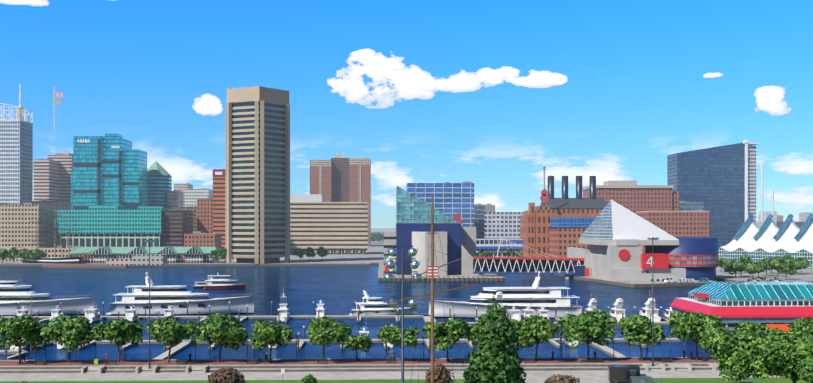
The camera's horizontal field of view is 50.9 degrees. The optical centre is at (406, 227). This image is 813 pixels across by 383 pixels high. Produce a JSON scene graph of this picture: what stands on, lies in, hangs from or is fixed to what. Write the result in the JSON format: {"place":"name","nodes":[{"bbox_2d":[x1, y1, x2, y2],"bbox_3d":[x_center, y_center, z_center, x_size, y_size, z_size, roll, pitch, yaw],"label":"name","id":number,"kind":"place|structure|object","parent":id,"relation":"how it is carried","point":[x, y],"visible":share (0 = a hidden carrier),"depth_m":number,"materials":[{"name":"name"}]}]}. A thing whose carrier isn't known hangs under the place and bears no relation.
{"place":"outdoors","nodes":[
{"label":"outdoors","id":0,"kind":"place"},
{"bbox_2d":[0,245,82,260],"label":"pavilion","id":1,"kind":"structure","parent":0,"point":[58,252],"depth_m":632.12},
{"bbox_2d":[33,159,58,200],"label":"pink tower","id":2,"kind":"structure","parent":0,"point":[46,179],"depth_m":948.34,"materials":[{"name":"concrete"}]},
{"bbox_2d":[54,86,62,132],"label":"roof flagpole","id":3,"kind":"structure","parent":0,"point":[58,95],"depth_m":889.29,"materials":[{"name":"metal"}]},
{"bbox_2d":[47,153,72,200],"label":"office building","id":4,"kind":"structure","parent":0,"point":[65,160],"depth_m":978.61,"materials":[{"name":"concrete"}]},
{"bbox_2d":[106,254,167,264],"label":"pier house","id":5,"kind":"structure","parent":0,"point":[143,259],"depth_m":560.95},
{"bbox_2d":[0,265,720,359],"bbox_3d":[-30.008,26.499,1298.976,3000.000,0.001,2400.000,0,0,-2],"label":"water","id":6,"kind":"structure","parent":0,"point":[336,290],"depth_m":325.81,"materials":[{"name":"liquid"}]},
{"bbox_2d":[0,281,93,315],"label":"yacht","id":7,"kind":"object","parent":6,"relation":"on","point":[13,294],"visible":0.92,"depth_m":255.22,"materials":[{"name":"white"}]},
{"bbox_2d":[50,305,63,320],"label":"cruiser","id":8,"kind":"object","parent":6,"relation":"on","point":[56,312],"visible":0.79,"depth_m":238.86,"materials":[{"name":"white"}]},
{"bbox_2d":[22,209,93,263],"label":"sailing ship","id":9,"kind":"object","parent":6,"relation":"on","point":[66,260],"visible":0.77,"depth_m":587.00,"materials":[{"name":"black paint"}]},
{"bbox_2d":[84,305,99,322],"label":"cruiser","id":10,"kind":"object","parent":6,"relation":"on","point":[92,315],"visible":0.9,"depth_m":237.52,"materials":[{"name":"white"}]},
{"bbox_2d":[124,306,137,321],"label":"cruiser","id":11,"kind":"object","parent":6,"relation":"on","point":[131,314],"visible":0.92,"depth_m":239.06,"materials":[{"name":"white"}]},
{"bbox_2d":[163,306,174,319],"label":"cruiser","id":12,"kind":"object","parent":6,"relation":"on","point":[169,312],"visible":0.77,"depth_m":240.17,"materials":[{"name":"white"}]},
{"bbox_2d":[106,272,253,314],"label":"yacht","id":13,"kind":"object","parent":6,"relation":"on","point":[177,298],"visible":0.96,"depth_m":257.70,"materials":[{"name":"white"}]},
{"bbox_2d":[203,272,245,288],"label":"boat","id":14,"kind":"object","parent":6,"relation":"on","point":[217,281],"visible":0.96,"depth_m":364.00,"materials":[{"name":"red"}]},
{"bbox_2d":[277,293,289,321],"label":"cruiser","id":15,"kind":"object","parent":6,"relation":"on","point":[285,314],"visible":0.83,"depth_m":239.45,"materials":[{"name":"white"}]},
{"bbox_2d":[315,300,325,317],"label":"cruiser","id":16,"kind":"object","parent":6,"relation":"on","point":[321,309],"visible":0.75,"depth_m":240.16,"materials":[{"name":"white"}]},
{"bbox_2d":[5,301,661,359],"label":"dock pilings","id":17,"kind":"object","parent":6,"relation":"in","point":[303,326],"visible":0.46,"depth_m":236.27,"materials":[{"name":"black paint"}]},
{"bbox_2d":[0,315,679,359],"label":"docks","id":18,"kind":"object","parent":6,"relation":"on","point":[179,347],"visible":0.29,"depth_m":195.74,"materials":[{"name":"grey"}]},
{"bbox_2d":[349,290,416,314],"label":"yacht","id":19,"kind":"object","parent":6,"relation":"on","point":[374,306],"visible":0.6,"depth_m":254.09,"materials":[{"name":"white"}]},
{"bbox_2d":[379,274,504,280],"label":"pier pilings","id":20,"kind":"object","parent":6,"relation":"in","point":[502,276],"visible":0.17,"depth_m":417.68,"materials":[{"name":"white paint"}]},
{"bbox_2d":[429,271,581,318],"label":"yacht","id":21,"kind":"object","parent":6,"relation":"on","point":[537,297],"visible":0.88,"depth_m":247.60,"materials":[{"name":"white"}]},
{"bbox_2d":[507,307,520,320],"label":"cruiser","id":22,"kind":"object","parent":6,"relation":"on","point":[515,313],"visible":0.77,"depth_m":235.56,"materials":[{"name":"white"}]},
{"bbox_2d":[521,307,534,318],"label":"cruiser","id":23,"kind":"object","parent":6,"relation":"on","point":[527,312],"visible":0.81,"depth_m":235.78,"materials":[{"name":"white"}]},
{"bbox_2d":[473,257,584,278],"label":"footbridge","id":24,"kind":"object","parent":6,"relation":"in","point":[496,265],"visible":0.75,"depth_m":436.04,"materials":[{"name":"white"}]},
{"bbox_2d":[584,298,596,313],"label":"cruiser","id":25,"kind":"object","parent":6,"relation":"on","point":[592,304],"visible":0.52,"depth_m":236.88,"materials":[{"name":"white"}]},
{"bbox_2d":[609,298,624,320],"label":"cruiser","id":26,"kind":"object","parent":6,"relation":"on","point":[616,311],"visible":0.81,"depth_m":236.69,"materials":[{"name":"white"}]},
{"bbox_2d":[639,298,660,321],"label":"cruiser","id":27,"kind":"object","parent":6,"relation":"on","point":[646,311],"visible":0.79,"depth_m":237.13,"materials":[{"name":"white"}]},
{"bbox_2d":[0,357,806,382],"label":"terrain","id":28,"kind":"structure","parent":0,"point":[382,370],"depth_m":149.23,"materials":[{"name":"grey concrete"}]},
{"bbox_2d":[0,314,50,363],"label":"promenade tree","id":29,"kind":"object","parent":28,"relation":"on","point":[14,330],"visible":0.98,"depth_m":151.49,"materials":[{"name":"green plant"}]},
{"bbox_2d":[40,315,97,362],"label":"promenade tree","id":30,"kind":"object","parent":28,"relation":"on","point":[68,331],"visible":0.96,"depth_m":151.75,"materials":[{"name":"green plant"}]},
{"bbox_2d":[92,319,143,362],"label":"promenade tree","id":31,"kind":"object","parent":28,"relation":"on","point":[118,332],"visible":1,"depth_m":153.29,"materials":[{"name":"green plant"}]},
{"bbox_2d":[143,239,155,368],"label":"light mast","id":32,"kind":"object","parent":28,"relation":"on","point":[149,240],"visible":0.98,"depth_m":149.18,"materials":[{"name":"grey metal"}]},
{"bbox_2d":[145,316,199,362],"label":"promenade tree","id":33,"kind":"object","parent":28,"relation":"on","point":[164,330],"visible":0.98,"depth_m":152.81,"materials":[{"name":"green plant"}]},
{"bbox_2d":[190,312,247,361],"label":"promenade tree","id":34,"kind":"object","parent":28,"relation":"on","point":[226,330],"visible":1,"depth_m":152.93,"materials":[{"name":"green plant"}]},
{"bbox_2d":[206,367,244,382],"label":"red shrub","id":35,"kind":"object","parent":28,"relation":"on","point":[228,375],"visible":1,"depth_m":133.34,"materials":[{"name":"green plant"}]},
{"bbox_2d":[250,320,293,362],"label":"promenade tree","id":36,"kind":"object","parent":28,"relation":"on","point":[270,333],"visible":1,"depth_m":152.53,"materials":[{"name":"green plant"}]},
{"bbox_2d":[301,373,316,382],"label":"green shrub","id":37,"kind":"object","parent":28,"relation":"on","point":[309,378],"visible":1,"depth_m":132.45,"materials":[{"name":"green plant"}]},
{"bbox_2d":[306,317,351,358],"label":"promenade tree","id":38,"kind":"object","parent":28,"relation":"on","point":[324,331],"visible":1,"depth_m":153.90,"materials":[{"name":"green plant"}]},
{"bbox_2d":[341,335,371,361],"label":"promenade tree","id":39,"kind":"object","parent":28,"relation":"on","point":[360,342],"visible":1,"depth_m":154.03,"materials":[{"name":"green plant"}]},
{"bbox_2d":[22,350,692,362],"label":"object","id":40,"kind":"structure","parent":28,"relation":"on","point":[393,355],"depth_m":154.69,"materials":[{"name":"multicoloured fabric"}]},
{"bbox_2d":[45,334,670,359],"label":"promenade lamp posts","id":41,"kind":"object","parent":28,"relation":"on","point":[296,336],"visible":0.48,"depth_m":157.89,"materials":[{"name":"grey metal"}]},
{"bbox_2d":[377,324,419,347],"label":"promenade tree","id":42,"kind":"object","parent":28,"relation":"on","point":[390,334],"visible":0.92,"depth_m":154.09,"materials":[{"name":"green plant"}]},
{"bbox_2d":[81,363,718,373],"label":"promenade stairs","id":43,"kind":"structure","parent":28,"relation":"on","point":[646,366],"depth_m":149.64,"materials":[{"name":"concrete"}]},
{"bbox_2d":[384,246,421,382],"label":"floodlight pole","id":44,"kind":"object","parent":28,"relation":"on","point":[391,264],"visible":0.96,"depth_m":74.22,"materials":[{"name":"grey metal"}]},
{"bbox_2d":[35,356,802,379],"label":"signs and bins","id":45,"kind":"object","parent":28,"relation":"on","point":[704,359],"visible":0.85,"depth_m":153.37,"materials":[{"name":"grey metal"}]},
{"bbox_2d":[387,196,475,382],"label":"ship mast rigging","id":46,"kind":"object","parent":28,"relation":"on","point":[433,272],"visible":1,"depth_m":69.30,"materials":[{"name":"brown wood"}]},
{"bbox_2d":[424,363,453,382],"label":"red shrub","id":47,"kind":"object","parent":28,"relation":"on","point":[441,375],"visible":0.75,"depth_m":130.48,"materials":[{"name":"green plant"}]},
{"bbox_2d":[421,317,469,361],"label":"promenade tree","id":48,"kind":"object","parent":28,"relation":"on","point":[441,336],"visible":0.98,"depth_m":152.66,"materials":[{"name":"green plant"}]},
{"bbox_2d":[464,313,519,346],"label":"promenade tree","id":49,"kind":"object","parent":28,"relation":"on","point":[476,329],"visible":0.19,"depth_m":154.12,"materials":[{"name":"green plant"}]},
{"bbox_2d":[463,289,525,382],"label":"cypress tree","id":50,"kind":"object","parent":28,"relation":"on","point":[493,357],"visible":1,"depth_m":102.21,"materials":[{"name":"green plant"}]},
{"bbox_2d":[516,314,558,360],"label":"promenade tree","id":51,"kind":"object","parent":28,"relation":"on","point":[534,329],"visible":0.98,"depth_m":153.85,"materials":[{"name":"green plant"}]},
{"bbox_2d":[544,374,579,382],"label":"red shrub","id":52,"kind":"object","parent":28,"relation":"on","point":[559,378],"visible":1,"depth_m":130.20,"materials":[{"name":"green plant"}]},
{"bbox_2d":[557,309,616,360],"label":"promenade tree","id":53,"kind":"object","parent":28,"relation":"on","point":[594,325],"visible":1,"depth_m":154.37,"materials":[{"name":"green plant"}]},
{"bbox_2d":[608,365,645,382],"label":"black van","id":54,"kind":"object","parent":28,"relation":"on","point":[619,373],"visible":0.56,"depth_m":137.51,"materials":[{"name":"black"}]},
{"bbox_2d":[618,314,666,360],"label":"promenade tree","id":55,"kind":"object","parent":28,"relation":"on","point":[637,328],"visible":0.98,"depth_m":154.69,"materials":[{"name":"green plant"}]},
{"bbox_2d":[630,376,659,382],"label":"vehicle","id":56,"kind":"object","parent":28,"relation":"on","point":[641,379],"visible":1,"depth_m":133.10,"materials":[{"name":"grey"}]},
{"bbox_2d":[647,237,658,365],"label":"light mast","id":57,"kind":"object","parent":28,"relation":"on","point":[652,238],"visible":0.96,"depth_m":151.72,"materials":[{"name":"grey metal"}]},
{"bbox_2d":[667,312,723,359],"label":"promenade tree","id":58,"kind":"object","parent":28,"relation":"on","point":[693,325],"visible":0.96,"depth_m":154.98,"materials":[{"name":"green plant"}]},
{"bbox_2d":[697,324,780,382],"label":"tree","id":59,"kind":"object","parent":28,"relation":"on","point":[735,351],"visible":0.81,"depth_m":124.29,"materials":[{"name":"green plant"}]},
{"bbox_2d":[734,320,766,331],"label":"promenade tree","id":60,"kind":"object","parent":28,"relation":"on","point":[748,324],"visible":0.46,"depth_m":155.48,"materials":[{"name":"green plant"}]},
{"bbox_2d":[753,330,812,382],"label":"tree","id":61,"kind":"object","parent":28,"relation":"on","point":[779,349],"visible":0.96,"depth_m":116.93,"materials":[{"name":"green plant"}]},
{"bbox_2d":[787,318,812,335],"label":"tree","id":62,"kind":"object","parent":28,"relation":"on","point":[803,324],"visible":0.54,"depth_m":139.20,"materials":[{"name":"green plant"}]},
{"bbox_2d":[795,355,812,382],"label":"bush","id":63,"kind":"object","parent":28,"relation":"on","point":[805,363],"visible":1,"depth_m":110.98,"materials":[{"name":"green plant"}]},
{"bbox_2d":[0,228,812,379],"bbox_3d":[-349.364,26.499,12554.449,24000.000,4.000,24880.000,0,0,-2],"label":"quays","id":64,"kind":"object","parent":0,"point":[374,255],"visible":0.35,"depth_m":550.61,"materials":[{"name":"concrete"}]},
{"bbox_2d":[0,248,9,262],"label":"tree","id":65,"kind":"object","parent":64,"relation":"on","point":[4,253],"visible":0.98,"depth_m":587.56,"materials":[{"name":"green plant"}]},
{"bbox_2d":[8,247,20,262],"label":"tree","id":66,"kind":"object","parent":64,"relation":"on","point":[13,251],"visible":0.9,"depth_m":590.07,"materials":[{"name":"green plant"}]},
{"bbox_2d":[0,84,32,204],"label":"skyscraper","id":67,"kind":"structure","parent":64,"relation":"on","point":[16,161],"depth_m":819.05,"materials":[{"name":"white paint"}]},
{"bbox_2d":[18,248,31,262],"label":"tree","id":68,"kind":"object","parent":64,"relation":"on","point":[23,253],"visible":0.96,"depth_m":587.86,"materials":[{"name":"green plant"}]},
{"bbox_2d":[0,203,59,247],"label":"tan office","id":69,"kind":"structure","parent":64,"relation":"on","point":[16,225],"depth_m":681.02,"materials":[{"name":"concrete"}]},
{"bbox_2d":[28,248,46,260],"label":"tree","id":70,"kind":"object","parent":64,"relation":"on","point":[37,253],"visible":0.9,"depth_m":590.24,"materials":[{"name":"green plant"}]},
{"bbox_2d":[33,200,70,244],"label":"building","id":71,"kind":"structure","parent":64,"relation":"on","point":[64,205],"depth_m":869.66,"materials":[{"name":"concrete"}]},
{"bbox_2d":[71,133,146,209],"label":"teal glass tower","id":72,"kind":"structure","parent":64,"relation":"on","point":[109,169],"depth_m":844.26,"materials":[{"name":"blue"}]},
{"bbox_2d":[57,206,172,247],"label":"office building","id":73,"kind":"structure","parent":64,"relation":"on","point":[111,226],"depth_m":693.39,"materials":[{"name":"glass"}]},
{"bbox_2d":[70,246,217,262],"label":"pavilion roof","id":74,"kind":"structure","parent":64,"relation":"on","point":[197,254],"depth_m":593.33,"materials":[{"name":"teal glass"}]},
{"bbox_2d":[147,161,183,209],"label":"glass office tower","id":75,"kind":"structure","parent":64,"relation":"on","point":[160,193],"depth_m":896.63,"materials":[{"name":"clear glass"}]},
{"bbox_2d":[161,209,192,246],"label":"office building","id":76,"kind":"structure","parent":64,"relation":"on","point":[177,225],"depth_m":699.24,"materials":[{"name":"concrete"}]},
{"bbox_2d":[174,183,192,191],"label":"building","id":77,"kind":"structure","parent":64,"relation":"on","point":[179,187],"depth_m":1091.62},
{"bbox_2d":[179,206,196,230],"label":"brown block","id":78,"kind":"structure","parent":64,"relation":"on","point":[192,208],"depth_m":754.29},
{"bbox_2d":[183,188,212,206],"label":"white block","id":79,"kind":"structure","parent":64,"relation":"on","point":[191,196],"depth_m":992.71,"materials":[{"name":"concrete"}]},
{"bbox_2d":[184,231,220,258],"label":"brick block","id":80,"kind":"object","parent":64,"relation":"on","point":[198,238],"visible":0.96,"depth_m":655.17,"materials":[{"name":"brick"}]},
{"bbox_2d":[197,197,212,232],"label":"brick block","id":81,"kind":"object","parent":64,"relation":"on","point":[204,215],"visible":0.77,"depth_m":734.69,"materials":[{"name":"brick"}]},
{"bbox_2d":[211,249,223,259],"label":"tree","id":82,"kind":"object","parent":64,"relation":"on","point":[217,254],"visible":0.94,"depth_m":591.57,"materials":[{"name":"green plant"}]},
{"bbox_2d":[213,169,224,247],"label":"high-rise building","id":83,"kind":"structure","parent":64,"relation":"on","point":[218,201],"depth_m":715.12,"materials":[{"name":"red"}]},
{"bbox_2d":[225,83,289,263],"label":"skyscraper","id":84,"kind":"structure","parent":64,"relation":"on","point":[257,174],"depth_m":589.63,"materials":[{"name":"concrete"}]},
{"bbox_2d":[290,194,368,254],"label":"office building","id":85,"kind":"structure","parent":64,"relation":"on","point":[317,221],"depth_m":777.76,"materials":[{"name":"beige concrete"}]},
{"bbox_2d":[310,151,370,245],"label":"twin brick towers","id":86,"kind":"structure","parent":64,"relation":"on","point":[340,176],"depth_m":1098.10,"materials":[{"name":"brown brick"}]},
{"bbox_2d":[406,182,473,226],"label":"office building","id":87,"kind":"structure","parent":64,"relation":"on","point":[450,200],"depth_m":700.61,"materials":[{"name":"glass"}]},
{"bbox_2d":[474,204,484,238],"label":"building","id":88,"kind":"structure","parent":64,"relation":"on","point":[479,217],"depth_m":761.46,"materials":[{"name":"blue glass"}]},
{"bbox_2d":[476,239,522,256],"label":"retail building","id":89,"kind":"structure","parent":64,"relation":"on","point":[491,246],"depth_m":611.30,"materials":[{"name":"white glass"}]},
{"bbox_2d":[485,211,523,238],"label":"building","id":90,"kind":"structure","parent":64,"relation":"on","point":[503,225],"depth_m":822.26,"materials":[{"name":"concrete"}]},
{"bbox_2d":[520,176,606,257],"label":"power plant","id":91,"kind":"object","parent":64,"relation":"on","point":[534,224],"visible":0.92,"depth_m":604.92,"materials":[{"name":"brick"}]},
{"bbox_2d":[540,166,548,205],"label":"guitar sign","id":92,"kind":"object","parent":91,"relation":"on","point":[544,197],"visible":0.98,"depth_m":594.27,"materials":[{"name":"red"}]},
{"bbox_2d":[547,217,595,257],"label":"brick warehouse","id":93,"kind":"structure","parent":64,"relation":"on","point":[565,233],"depth_m":547.93,"materials":[{"name":"orange brick"}]},
{"bbox_2d":[582,181,678,213],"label":"brick block","id":94,"kind":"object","parent":64,"relation":"on","point":[633,196],"visible":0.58,"depth_m":775.70,"materials":[{"name":"red brick"}]},
{"bbox_2d":[567,199,718,280],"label":"pier pavilion","id":95,"kind":"structure","parent":64,"relation":"on","point":[611,232],"depth_m":401.33,"materials":[{"name":"concrete"}]},
{"bbox_2d":[619,249,664,280],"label":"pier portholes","id":96,"kind":"object","parent":95,"relation":"attached to","point":[624,254],"visible":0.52,"depth_m":395.77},
{"bbox_2d":[636,209,708,252],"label":"brick block","id":97,"kind":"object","parent":64,"relation":"on","point":[684,223],"visible":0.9,"depth_m":731.35,"materials":[{"name":"red brick"}]},
{"bbox_2d":[664,277,708,282],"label":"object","id":98,"kind":"object","parent":64,"relation":"on","point":[671,279],"visible":1,"depth_m":384.22,"materials":[{"name":"white paint"}]},
{"bbox_2d":[679,201,703,210],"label":"building","id":99,"kind":"structure","parent":64,"relation":"on","point":[689,206],"depth_m":807.27,"materials":[{"name":"blue glass"}]},
{"bbox_2d":[667,140,759,247],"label":"high-rise building","id":100,"kind":"structure","parent":64,"relation":"on","point":[719,182],"depth_m":909.18,"materials":[{"name":"blue glass"}]},
{"bbox_2d":[724,262,745,277],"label":"tree","id":101,"kind":"object","parent":64,"relation":"on","point":[735,267],"visible":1,"depth_m":421.73,"materials":[{"name":"green plant"}]},
{"bbox_2d":[670,281,812,331],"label":"pavilion building","id":102,"kind":"structure","parent":64,"relation":"on","point":[780,305],"depth_m":207.13,"materials":[{"name":"teal paint"}]},
{"bbox_2d":[743,263,762,274],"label":"tree","id":103,"kind":"object","parent":64,"relation":"on","point":[752,268],"visible":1,"depth_m":412.72,"materials":[{"name":"green plant"}]},
{"bbox_2d":[744,277,782,281],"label":"white letter sculpture","id":104,"kind":"object","parent":64,"relation":"on","point":[754,279],"visible":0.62,"depth_m":333.48,"materials":[{"name":"white paint"}]},
{"bbox_2d":[718,214,812,268],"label":"tent pavilion","id":105,"kind":"structure","parent":64,"relation":"on","point":[769,239],"depth_m":549.77,"materials":[{"name":"white fabric"}]},
{"bbox_2d":[755,221,804,228],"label":"tent stagehouse","id":106,"kind":"object","parent":105,"relation":"attached to","point":[779,224],"visible":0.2,"depth_m":640.47,"materials":[{"name":"grey"}]},
{"bbox_2d":[761,163,773,221],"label":"chimneys","id":107,"kind":"object","parent":64,"relation":"on","point":[772,202],"visible":0.48,"depth_m":1516.23,"materials":[{"name":"grey"}]},
{"bbox_2d":[770,256,782,276],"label":"tree","id":108,"kind":"object","parent":64,"relation":"on","point":[776,259],"visible":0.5,"depth_m":430.89,"materials":[{"name":"green plant"}]},
{"bbox_2d":[758,211,812,221],"bbox_3d":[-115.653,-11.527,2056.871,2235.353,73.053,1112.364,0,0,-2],"label":"city blocks","id":109,"kind":"structure","parent":64,"relation":"on","point":[803,216],"depth_m":2083.87,"materials":[{"name":"brick"}]},
{"bbox_2d":[775,259,797,279],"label":"tree","id":110,"kind":"object","parent":64,"relation":"on","point":[786,267],"visible":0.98,"depth_m":404.42,"materials":[{"name":"green plant"}]},
{"bbox_2d":[796,257,809,273],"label":"tree","id":111,"kind":"object","parent":64,"relation":"on","point":[803,261],"visible":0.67,"depth_m":454.91,"materials":[{"name":"green plant"}]},
{"bbox_2d":[0,0,812,227],"label":"sky","id":112,"kind":"structure","parent":0,"point":[488,94],"materials":[{"name":"blue"}]},
{"bbox_2d":[384,186,478,275],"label":"aquarium building","id":113,"kind":"structure","parent":0,"point":[413,226],"depth_m":446.94,"materials":[{"name":"grey glass"}]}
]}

